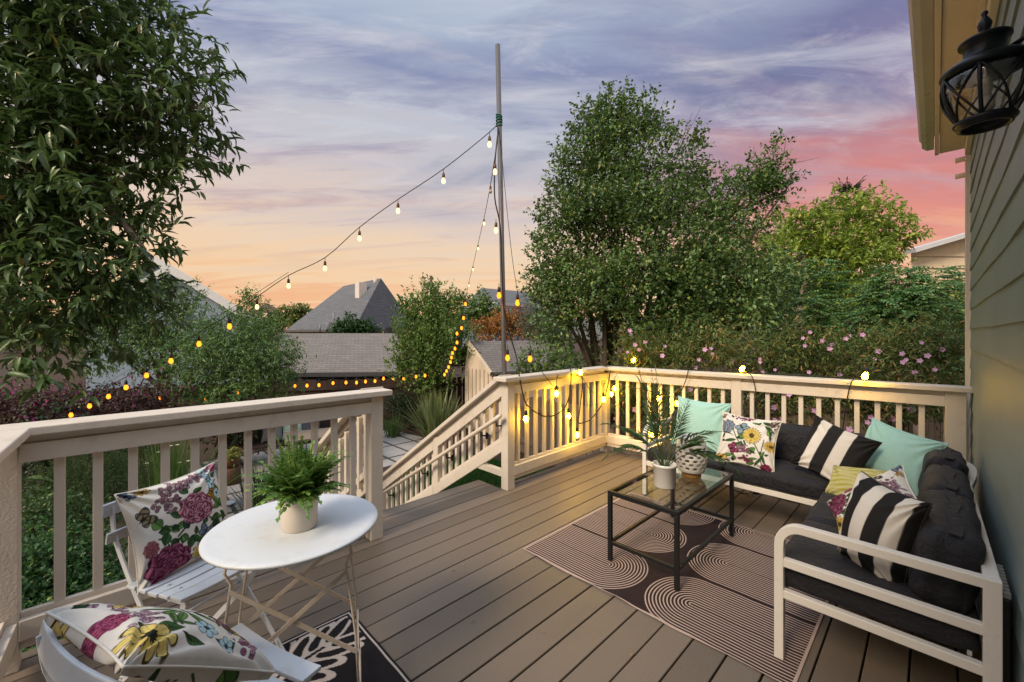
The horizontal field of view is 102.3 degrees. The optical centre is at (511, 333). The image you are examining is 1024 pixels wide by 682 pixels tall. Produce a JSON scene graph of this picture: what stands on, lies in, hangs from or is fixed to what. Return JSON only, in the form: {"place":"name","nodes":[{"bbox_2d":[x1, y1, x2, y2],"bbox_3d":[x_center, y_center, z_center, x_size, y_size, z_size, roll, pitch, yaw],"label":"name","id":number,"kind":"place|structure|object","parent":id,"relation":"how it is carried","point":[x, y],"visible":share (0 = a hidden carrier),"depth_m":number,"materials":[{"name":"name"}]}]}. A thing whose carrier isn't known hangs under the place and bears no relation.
{"place":"outdoors","nodes":[
{"label":"outdoors","id":0,"kind":"place"},
{"bbox_2d":[28,548,167,649],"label":"path","id":1,"kind":"structure","parent":0,"point":[157,603],"depth_m":4.35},
{"bbox_2d":[22,476,53,492],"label":"broad leaf plant","id":2,"kind":"object","parent":1,"relation":"on","point":[36,488],"visible":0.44,"depth_m":4.44,"materials":[{"name":"green plant"}]},
{"bbox_2d":[22,484,123,552],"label":"shrub","id":3,"kind":"object","parent":1,"relation":"on","point":[34,509],"visible":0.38,"depth_m":4.02,"materials":[{"name":"green plant"}]},
{"bbox_2d":[22,446,172,540],"bbox_3d":[-4.765,2.003,4.715,1.455,1.710,1.397,0,0,-44],"label":"rosemary","id":4,"kind":"object","parent":1,"relation":"on","point":[79,478],"visible":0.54,"depth_m":4.65,"materials":[{"name":"green plant"}]},
{"bbox_2d":[115,255,168,284],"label":"house","id":5,"kind":"structure","parent":0,"point":[157,260],"depth_m":23.59,"materials":[{"name":"white"}]},
{"bbox_2d":[71,265,265,395],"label":"house","id":6,"kind":"structure","parent":0,"point":[212,298],"depth_m":19.00,"materials":[{"name":"grey"}]},
{"bbox_2d":[227,500,234,505],"bbox_3d":[-4.702,2.818,6.841,0.206,0.035,0.206,0,0,-44],"label":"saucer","id":7,"kind":"object","parent":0,"point":[230,503],"visible":0.67,"depth_m":6.89,"materials":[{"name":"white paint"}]},
{"bbox_2d":[250,303,285,360],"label":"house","id":8,"kind":"structure","parent":0,"point":[271,307],"depth_m":44.29,"materials":[{"name":"grey tile"}]},
{"bbox_2d":[167,430,424,601],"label":"patio","id":9,"kind":"structure","parent":0,"point":[396,449],"depth_m":9.46,"materials":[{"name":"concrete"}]},
{"bbox_2d":[188,392,267,464],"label":"dark shrub","id":10,"kind":"object","parent":9,"relation":"on","point":[236,440],"visible":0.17,"depth_m":8.77,"materials":[{"name":"green plant"}]},
{"bbox_2d":[142,297,316,444],"bbox_3d":[-6.028,1.025,8.815,2.803,3.659,2.838,0,0,-44],"label":"round shrub","id":11,"kind":"object","parent":9,"relation":"on","point":[225,350],"visible":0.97,"depth_m":8.64,"materials":[{"name":"green plant"}]},
{"bbox_2d":[227,465,241,485],"bbox_3d":[-5.339,2.695,7.838,0.335,0.310,0.340,0,0,-44],"label":"tree stump","id":12,"kind":"object","parent":9,"relation":"on","point":[231,471],"visible":0.49,"depth_m":7.74,"materials":[{"name":"wood"}]},
{"bbox_2d":[227,446,243,468],"bbox_3d":[-5.341,2.333,7.844,0.434,0.412,0.475,0,0,-3],"label":"succulent pot","id":13,"kind":"object","parent":12,"relation":"on","point":[236,455],"visible":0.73,"depth_m":7.78,"materials":[{"name":"green ceramic"}]},
{"bbox_2d":[227,454,267,509],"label":"daylily","id":14,"kind":"object","parent":9,"relation":"on","point":[257,499],"visible":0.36,"depth_m":6.82,"materials":[{"name":"green plant"}]},
{"bbox_2d":[215,419,330,453],"bbox_3d":[-5.152,2.397,9.160,2.300,0.905,0.525,0,0,-30],"label":"garden bench","id":15,"kind":"object","parent":9,"relation":"on","point":[257,444],"visible":0.02,"depth_m":9.08,"materials":[{"name":"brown wood"}]},
{"bbox_2d":[261,426,282,442],"bbox_3d":[-5.322,2.188,9.154,0.426,0.406,0.150,0,-18,-30],"label":"bench cushion","id":16,"kind":"object","parent":15,"relation":"on","point":[265,434],"visible":0.47,"depth_m":9.07,"materials":[{"name":"fabric"}]},
{"bbox_2d":[282,423,301,439],"bbox_3d":[-4.975,2.187,9.353,0.426,0.406,0.149,0,-18,-30],"label":"bench cushion","id":17,"kind":"object","parent":15,"relation":"on","point":[286,428],"visible":0.34,"depth_m":9.26,"materials":[{"name":"fabric"}]},
{"bbox_2d":[302,421,319,429],"bbox_3d":[-4.653,2.187,9.536,0.426,0.406,0.148,0,-18,-30],"label":"bench cushion","id":18,"kind":"object","parent":15,"relation":"on","point":[306,426],"visible":0.2,"depth_m":9.46,"materials":[{"name":"fabric"}]},
{"bbox_2d":[285,428,328,447],"bbox_3d":[-4.099,2.482,8.806,1.300,0.735,0.880,0,0,-30],"label":"garden table","id":19,"kind":"object","parent":9,"relation":"on","point":[306,434],"visible":0.35,"depth_m":8.66,"materials":[{"name":"grey wood"}]},
{"bbox_2d":[280,333,405,406],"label":"garage","id":20,"kind":"structure","parent":0,"point":[348,356],"depth_m":16.90,"materials":[{"name":"grey"}]},
{"bbox_2d":[285,278,413,369],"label":"house","id":21,"kind":"structure","parent":0,"point":[373,298],"depth_m":30.31,"materials":[{"name":"grey"}]},
{"bbox_2d":[385,327,391,332],"bbox_3d":[-7.724,-0.219,25.800,0.300,0.350,0.300,0,0,-44],"label":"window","id":22,"kind":"structure","parent":21,"relation":"in","point":[387,329],"depth_m":25.68,"materials":[{"name":"grey glass"}]},
{"bbox_2d":[383,415,409,437],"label":"grass","id":23,"kind":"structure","parent":0,"point":[391,430],"depth_m":11.33,"materials":[{"name":"green plant"}]},
{"bbox_2d":[0,339,908,547],"bbox_3d":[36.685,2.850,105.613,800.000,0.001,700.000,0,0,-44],"label":"ground","id":24,"kind":"structure","parent":0,"point":[4,371],"depth_m":21.87,"materials":[{"name":"green plant"}]},
{"bbox_2d":[0,374,98,494],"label":"magenta shrub","id":25,"kind":"object","parent":24,"relation":"on","point":[10,406],"visible":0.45,"depth_m":6.88,"materials":[{"name":"purple plant"}]},
{"bbox_2d":[19,394,121,511],"bbox_3d":[-6.674,1.855,6.008,1.836,2.008,1.208,0,0,10],"label":"dark shrub","id":26,"kind":"object","parent":24,"relation":"on","point":[41,462],"visible":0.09,"depth_m":5.89,"materials":[{"name":"purple plant"}]},
{"bbox_2d":[22,502,127,652],"bbox_3d":[-3.366,2.074,3.016,1.234,1.569,1.198,0,0,2],"label":"leafy bush","id":27,"kind":"object","parent":24,"relation":"on","point":[38,578],"visible":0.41,"depth_m":3.03,"materials":[{"name":"green plant"}]},
{"bbox_2d":[73,444,158,494],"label":"dark shrub","id":28,"kind":"object","parent":24,"relation":"on","point":[143,450],"visible":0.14,"depth_m":7.14,"materials":[{"name":"green plant"}]},
{"bbox_2d":[0,0,250,407],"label":"broadleaf tree","id":29,"kind":"object","parent":24,"relation":"on","point":[56,186],"visible":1,"depth_m":3.74,"materials":[{"name":"green plant"}]},
{"bbox_2d":[42,367,210,458],"bbox_3d":[-7.172,1.751,7.714,2.469,2.220,1.762,0,0,-44],"label":"magenta shrub","id":30,"kind":"object","parent":24,"relation":"on","point":[111,403],"visible":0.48,"depth_m":7.75,"materials":[{"name":"purple plant"}]},
{"bbox_2d":[48,265,224,386],"bbox_3d":[-10.560,0.379,11.701,4.629,4.993,2.654,0,0,-4],"label":"garden tree","id":31,"kind":"object","parent":24,"relation":"on","point":[141,341],"visible":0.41,"depth_m":11.44,"materials":[{"name":"green plant"}]},
{"bbox_2d":[1,299,309,352],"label":"tree line","id":32,"kind":"object","parent":24,"relation":"on","point":[23,344],"visible":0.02,"depth_m":60.09,"materials":[{"name":"green plant"}]},
{"bbox_2d":[104,435,267,492],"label":"daylily","id":33,"kind":"object","parent":24,"relation":"on","point":[175,467],"visible":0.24,"depth_m":6.10,"materials":[{"name":"green plant"}]},
{"bbox_2d":[0,376,464,424],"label":"board fence","id":34,"kind":"object","parent":24,"relation":"on","point":[326,387],"visible":0.12,"depth_m":12.47,"materials":[{"name":"brown wood"}]},
{"bbox_2d":[159,370,425,398],"bbox_3d":[-5.765,1.397,11.537,6.559,0.726,0.714,0,0,-17],"label":"string light","id":35,"kind":"object","parent":34,"relation":"attached to","point":[383,378],"visible":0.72,"depth_m":12.16,"materials":[{"name":"yellow glass"}]},
{"bbox_2d":[227,282,289,399],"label":"sapling","id":36,"kind":"object","parent":24,"relation":"on","point":[247,293],"visible":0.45,"depth_m":10.46,"materials":[{"name":"green plant"}]},
{"bbox_2d":[266,302,312,332],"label":"distant tree","id":37,"kind":"object","parent":24,"relation":"on","point":[294,310],"visible":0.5,"depth_m":41.59,"materials":[{"name":"green plant"}]},
{"bbox_2d":[276,387,382,500],"bbox_3d":[-1.878,1.619,3.874,0.170,2.461,2.500,0,0,-44],"label":"stair railing","id":38,"kind":"object","parent":24,"relation":"on","point":[343,444],"visible":0.11,"depth_m":3.25,"materials":[{"name":"beige paint"}]},
{"bbox_2d":[326,311,382,332],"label":"ivy shrub","id":39,"kind":"object","parent":24,"relation":"on","point":[350,325],"visible":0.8,"depth_m":23.74,"materials":[{"name":"green plant"}]},
{"bbox_2d":[383,385,424,429],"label":"dark shrub","id":40,"kind":"object","parent":24,"relation":"on","point":[397,404],"visible":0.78,"depth_m":12.10,"materials":[{"name":"green plant"}]},
{"bbox_2d":[386,386,467,437],"bbox_3d":[-2.069,2.106,11.298,2.450,1.535,2.562,0,0,14],"label":"flax","id":41,"kind":"object","parent":24,"relation":"on","point":[435,414],"visible":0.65,"depth_m":10.94,"materials":[{"name":"green plant"}]},
{"bbox_2d":[377,272,483,413],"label":"young tree","id":42,"kind":"object","parent":24,"relation":"on","point":[422,355],"visible":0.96,"depth_m":12.58,"materials":[{"name":"green plant"}]},
{"bbox_2d":[446,427,480,458],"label":"fountain grass","id":43,"kind":"object","parent":24,"relation":"on","point":[454,443],"depth_m":9.54,"materials":[{"name":"green plant"}]},
{"bbox_2d":[456,286,510,340],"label":"green tree","id":44,"kind":"object","parent":24,"relation":"on","point":[476,308],"visible":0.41,"depth_m":19.66,"materials":[{"name":"green plant"}]},
{"bbox_2d":[411,295,576,353],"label":"tree line","id":45,"kind":"object","parent":24,"relation":"on","point":[460,329],"visible":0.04,"depth_m":58.88,"materials":[{"name":"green plant"}]},
{"bbox_2d":[495,43,506,374],"bbox_3d":[-0.084,-0.015,4.074,0.189,5.731,0.068,0,0,33],"label":"light pole","id":46,"kind":"object","parent":24,"relation":"on","point":[499,122],"visible":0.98,"depth_m":4.07,"materials":[{"name":"grey metal"}]},
{"bbox_2d":[56,125,496,416],"bbox_3d":[-3.687,-0.415,5.208,7.459,3.395,0.204,0,0,19],"label":"string light","id":47,"kind":"object","parent":46,"relation":"hanging from","point":[288,286],"visible":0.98,"depth_m":4.96,"materials":[{"name":"brown metal"}]},
{"bbox_2d":[443,157,494,375],"bbox_3d":[-0.823,-0.409,8.120,0.502,3.290,8.143,0,0,-13],"label":"string light","id":48,"kind":"object","parent":46,"relation":"hanging from","point":[463,317],"visible":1,"depth_m":10.78,"materials":[{"name":"yellow glass"}]},
{"bbox_2d":[493,127,610,437],"bbox_3d":[0.585,-0.485,4.555,1.929,3.214,0.358,0,0,-44],"label":"string light","id":49,"kind":"object","parent":46,"relation":"hanging from","point":[507,357],"visible":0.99,"depth_m":4.01,"materials":[{"name":"brown metal"}]},
{"bbox_2d":[467,304,543,340],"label":"orange tree","id":50,"kind":"object","parent":24,"relation":"on","point":[494,327],"visible":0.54,"depth_m":16.82,"materials":[{"name":"orange plant"}]},
{"bbox_2d":[451,340,565,434],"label":"shed","id":51,"kind":"structure","parent":24,"relation":"on","point":[483,368],"depth_m":12.39,"materials":[{"name":"brown"}]},
{"bbox_2d":[513,279,575,353],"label":"tree","id":52,"kind":"object","parent":24,"relation":"on","point":[530,315],"visible":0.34,"depth_m":14.65,"materials":[{"name":"green plant"}]},
{"bbox_2d":[509,340,586,374],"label":"shrub","id":53,"kind":"object","parent":24,"relation":"on","point":[553,360],"visible":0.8,"depth_m":9.27,"materials":[{"name":"green plant"}]},
{"bbox_2d":[495,393,625,465],"bbox_3d":[0.719,2.140,9.350,0.343,1.420,4.557,0,0,-36],"label":"board fence","id":54,"kind":"object","parent":24,"relation":"on","point":[522,427],"visible":0.28,"depth_m":9.00,"materials":[{"name":"brown wood"}]},
{"bbox_2d":[516,75,820,452],"bbox_3d":[2.896,-0.960,7.171,5.686,7.721,2.943,0,0,1],"label":"leafy tree","id":55,"kind":"object","parent":24,"relation":"on","point":[610,283],"visible":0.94,"depth_m":7.04,"materials":[{"name":"green plant"}]},
{"bbox_2d":[589,309,756,439],"bbox_3d":[2.130,1.262,5.599,2.371,3.182,1.559,0,0,-8],"label":"flowering shrub","id":56,"kind":"object","parent":24,"relation":"on","point":[640,342],"visible":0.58,"depth_m":5.48,"materials":[{"name":"green plant"}]},
{"bbox_2d":[689,202,830,361],"bbox_3d":[8.374,-0.830,13.877,4.876,7.383,2.508,0,0,7],"label":"hedge tree","id":57,"kind":"object","parent":24,"relation":"on","point":[773,217],"visible":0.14,"depth_m":13.82,"materials":[{"name":"green plant"}]},
{"bbox_2d":[664,274,899,343],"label":"tree line","id":58,"kind":"object","parent":24,"relation":"on","point":[748,327],"visible":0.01,"depth_m":39.10,"materials":[{"name":"green plant"}]},
{"bbox_2d":[626,396,943,456],"bbox_3d":[5.893,1.980,7.808,7.622,1.740,0.531,0,0,-7],"label":"board fence","id":59,"kind":"object","parent":24,"relation":"on","point":[934,434],"visible":0.03,"depth_m":7.79,"materials":[{"name":"brown wood"}]},
{"bbox_2d":[694,302,876,433],"bbox_3d":[3.513,1.228,5.224,2.638,3.249,1.594,0,0,1],"label":"flowering shrub","id":60,"kind":"object","parent":24,"relation":"on","point":[796,348],"visible":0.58,"depth_m":5.16,"materials":[{"name":"green plant"}]},
{"bbox_2d":[747,258,885,417],"bbox_3d":[5.506,0.694,7.587,2.415,4.324,2.156,0,0,-44],"label":"pinnate tree","id":61,"kind":"object","parent":24,"relation":"on","point":[822,294],"visible":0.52,"depth_m":7.61,"materials":[{"name":"green plant"}]},
{"bbox_2d":[752,180,935,376],"bbox_3d":[8.763,-0.636,10.796,4.633,6.978,2.393,0,0,-1],"label":"ornamental tree","id":62,"kind":"object","parent":24,"relation":"on","point":[822,243],"visible":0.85,"depth_m":10.68,"materials":[{"name":"green plant"}]},
{"bbox_2d":[817,175,878,374],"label":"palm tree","id":63,"kind":"object","parent":24,"relation":"on","point":[856,185],"visible":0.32,"depth_m":21.58,"materials":[{"name":"green plant"}]},
{"bbox_2d":[739,271,963,384],"bbox_3d":[10.754,0.283,12.223,8.080,5.172,3.672,0,0,-5],"label":"hedge tree","id":64,"kind":"object","parent":24,"relation":"on","point":[794,308],"visible":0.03,"depth_m":12.14,"materials":[{"name":"green plant"}]},
{"bbox_2d":[803,301,964,439],"bbox_3d":[4.631,1.218,4.922,2.362,3.266,1.610,0,0,2],"label":"flowering shrub","id":65,"kind":"object","parent":24,"relation":"on","point":[878,354],"visible":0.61,"depth_m":4.82,"materials":[{"name":"green plant"}]},
{"bbox_2d":[817,618,958,681],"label":"deck frame","id":66,"kind":"object","parent":24,"relation":"on","point":[909,672],"depth_m":1.95,"materials":[{"name":"brown wood"}]},
{"bbox_2d":[2,450,981,681],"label":"deck","id":67,"kind":"structure","parent":66,"relation":"on","point":[422,605],"depth_m":2.20,"materials":[{"name":"brown wood"}]},
{"bbox_2d":[0,428,29,681],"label":"deck railing","id":68,"kind":"object","parent":67,"relation":"on","point":[11,441],"visible":1,"depth_m":1.64,"materials":[{"name":"beige paint"}]},
{"bbox_2d":[101,501,285,681],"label":"bistro chair","id":69,"kind":"object","parent":67,"relation":"on","point":[182,586],"visible":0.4,"depth_m":1.68,"materials":[{"name":"white metal"}]},
{"bbox_2d":[114,462,226,594],"bbox_3d":[-1.438,0.814,1.791,0.117,0.401,0.391,-19,-4,19],"label":"throw pillow","id":70,"kind":"object","parent":69,"relation":"on","point":[171,524],"visible":0.93,"depth_m":1.72,"materials":[{"name":"fabric"}]},
{"bbox_2d":[0,388,391,675],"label":"deck railing","id":71,"kind":"object","parent":67,"relation":"on","point":[58,441],"visible":0.54,"depth_m":2.04,"materials":[{"name":"beige paint"}]},
{"bbox_2d":[272,610,411,681],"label":"outdoor rug","id":72,"kind":"object","parent":67,"relation":"on","point":[337,663],"visible":0.63,"depth_m":1.86,"materials":[{"name":"fabric"}]},
{"bbox_2d":[35,619,320,681],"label":"bistro chair","id":73,"kind":"object","parent":72,"relation":"on","point":[58,661],"visible":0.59,"depth_m":0.97,"materials":[{"name":"white metal"}]},
{"bbox_2d":[44,603,274,681],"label":"throw pillow","id":74,"kind":"object","parent":73,"relation":"on","point":[158,644],"visible":1,"depth_m":0.94,"materials":[{"name":"fabric"}]},
{"bbox_2d":[199,494,377,681],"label":"bistro table","id":75,"kind":"object","parent":72,"relation":"on","point":[253,539],"visible":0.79,"depth_m":1.53,"materials":[{"name":"white metal"}]},
{"bbox_2d":[242,434,352,533],"bbox_3d":[-0.820,0.562,1.618,0.358,0.364,0.404,0,0,24],"label":"potted fern","id":76,"kind":"object","parent":75,"relation":"on","point":[297,483],"visible":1,"depth_m":1.54,"materials":[{"name":"green plant"}]},
{"bbox_2d":[383,374,510,509],"bbox_3d":[-0.928,1.619,4.744,0.236,2.461,2.581,0,0,-44],"label":"stair railing","id":77,"kind":"object","parent":67,"relation":"on","point":[483,400],"visible":0.68,"depth_m":4.46,"materials":[{"name":"beige paint"}]},
{"bbox_2d":[493,366,609,490],"bbox_3d":[0.541,0.925,4.448,0.170,1.050,1.889,0,0,44],"label":"deck railing","id":78,"kind":"object","parent":67,"relation":"on","point":[512,469],"visible":0.94,"depth_m":4.23,"materials":[{"name":"beige paint"}]},
{"bbox_2d":[523,492,828,681],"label":"arch rug","id":79,"kind":"object","parent":67,"relation":"on","point":[722,599],"visible":0.73,"depth_m":2.45,"materials":[{"name":"fabric"}]},
{"bbox_2d":[608,460,733,590],"bbox_3d":[1.097,1.219,2.785,0.920,0.442,0.457,0,0,-44],"label":"coffee table","id":80,"kind":"object","parent":79,"relation":"on","point":[677,567],"visible":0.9,"depth_m":2.62,"materials":[{"name":"black metal"}]},
{"bbox_2d":[598,356,740,489],"bbox_3d":[1.015,0.572,2.718,0.864,0.850,0.578,0,0,21],"label":"potted palm","id":81,"kind":"object","parent":80,"relation":"on","point":[664,474],"visible":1,"depth_m":2.69,"materials":[{"name":"green plant"}]},
{"bbox_2d":[676,433,706,478],"bbox_3d":[1.260,0.858,2.898,0.206,0.278,0.206,0,0,-44],"label":"lantern","id":82,"kind":"object","parent":80,"relation":"on","point":[691,469],"visible":0.67,"depth_m":2.83,"materials":[{"name":"white ceramic"}]},
{"bbox_2d":[603,366,972,460],"bbox_3d":[2.314,0.925,4.067,3.106,1.050,0.170,0,0,41],"label":"deck railing","id":83,"kind":"object","parent":67,"relation":"on","point":[952,399],"visible":0.48,"depth_m":3.75,"materials":[{"name":"beige paint"}]},
{"bbox_2d":[610,353,869,436],"bbox_3d":[2.192,0.711,4.384,0.715,0.912,2.468,0,0,-44],"label":"string light","id":84,"kind":"object","parent":83,"relation":"hanging from","point":[864,374],"visible":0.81,"depth_m":4.04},
{"bbox_2d":[642,409,1002,681],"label":"sectional sofa","id":85,"kind":"object","parent":67,"relation":"on","point":[949,592],"visible":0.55,"depth_m":1.68,"materials":[{"name":"black fabric"}]},
{"bbox_2d":[671,396,731,452],"bbox_3d":[1.683,0.812,3.701,0.475,0.456,0.128,3,-14,46],"label":"throw pillow","id":86,"kind":"object","parent":85,"relation":"on","point":[706,416],"visible":0.62,"depth_m":3.63,"materials":[{"name":"fabric"}]},
{"bbox_2d":[715,411,781,471],"bbox_3d":[1.851,0.848,3.250,0.425,0.416,0.123,4,-18,44],"label":"throw pillow","id":87,"kind":"object","parent":85,"relation":"on","point":[751,442],"visible":0.98,"depth_m":3.20,"materials":[{"name":"fabric"}]},
{"bbox_2d":[790,415,882,480],"bbox_3d":[2.259,0.840,2.902,0.127,0.405,0.405,25,4,-34],"label":"throw pillow","id":88,"kind":"object","parent":85,"relation":"on","point":[826,446],"visible":0.82,"depth_m":2.87,"materials":[{"name":"fabric"}]},
{"bbox_2d":[825,465,886,495],"bbox_3d":[2.169,0.948,2.585,0.130,0.246,0.346,41,-22,-11],"label":"throw pillow","id":89,"kind":"object","parent":85,"relation":"on","point":[842,479],"visible":0.45,"depth_m":2.62,"materials":[{"name":"fabric"}]},
{"bbox_2d":[827,465,916,531],"bbox_3d":[1.796,0.881,2.050,0.140,0.425,0.425,42,32,9],"label":"throw pillow","id":90,"kind":"object","parent":85,"relation":"on","point":[895,479],"visible":0.22,"depth_m":2.09,"materials":[{"name":"fabric"}]},
{"bbox_2d":[837,471,931,582],"bbox_3d":[1.600,0.858,1.803,0.226,0.415,0.275,8,7,-13],"label":"throw pillow","id":91,"kind":"object","parent":85,"relation":"on","point":[878,513],"visible":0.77,"depth_m":1.73,"materials":[{"name":"fabric"}]},
{"bbox_2d":[864,418,948,495],"bbox_3d":[2.573,0.831,2.789,0.156,0.416,0.446,22,4,-16],"label":"throw pillow","id":92,"kind":"object","parent":85,"relation":"on","point":[906,450],"visible":0.56,"depth_m":2.72,"materials":[{"name":"fabric"}]},
{"bbox_2d":[820,264,964,435],"bbox_3d":[6.229,0.863,6.523,2.004,3.990,2.238,0,0,-44],"label":"pinnate tree","id":93,"kind":"object","parent":24,"relation":"on","point":[917,292],"visible":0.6,"depth_m":6.45,"materials":[{"name":"green plant"}]},
{"bbox_2d":[887,266,964,417],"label":"hedge tree","id":94,"kind":"object","parent":24,"relation":"on","point":[955,296],"visible":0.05,"depth_m":7.23,"materials":[{"name":"green plant"}]},
{"bbox_2d":[907,0,1023,681],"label":"house","id":95,"kind":"structure","parent":24,"relation":"on","point":[941,31],"depth_m":1.96,"materials":[{"name":"green"}]},
{"bbox_2d":[939,10,1023,135],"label":"wall lantern","id":96,"kind":"object","parent":95,"relation":"attached to","point":[989,54],"depth_m":1.00,"materials":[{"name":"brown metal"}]},
{"bbox_2d":[363,453,549,507],"bbox_3d":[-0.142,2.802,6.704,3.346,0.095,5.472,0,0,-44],"label":"grass","id":97,"kind":"structure","parent":0,"point":[479,473],"depth_m":8.01,"materials":[{"name":"green plant"}]},
{"bbox_2d":[4,0,964,336],"label":"sky","id":98,"kind":"structure","parent":0,"point":[346,107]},
{"bbox_2d":[462,288,541,347],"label":"house","id":99,"kind":"structure","parent":0,"point":[510,298],"depth_m":36.65,"materials":[{"name":"grey"}]},
{"bbox_2d":[557,318,854,338],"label":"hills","id":100,"kind":"structure","parent":0,"point":[597,331],"depth_m":233.72,"materials":[{"name":"plant"}]},
{"bbox_2d":[903,233,964,384],"bbox_3d":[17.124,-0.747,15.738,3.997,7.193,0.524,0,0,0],"label":"house","id":101,"kind":"structure","parent":0,"point":[945,252],"depth_m":16.00,"materials":[{"name":"beige"}]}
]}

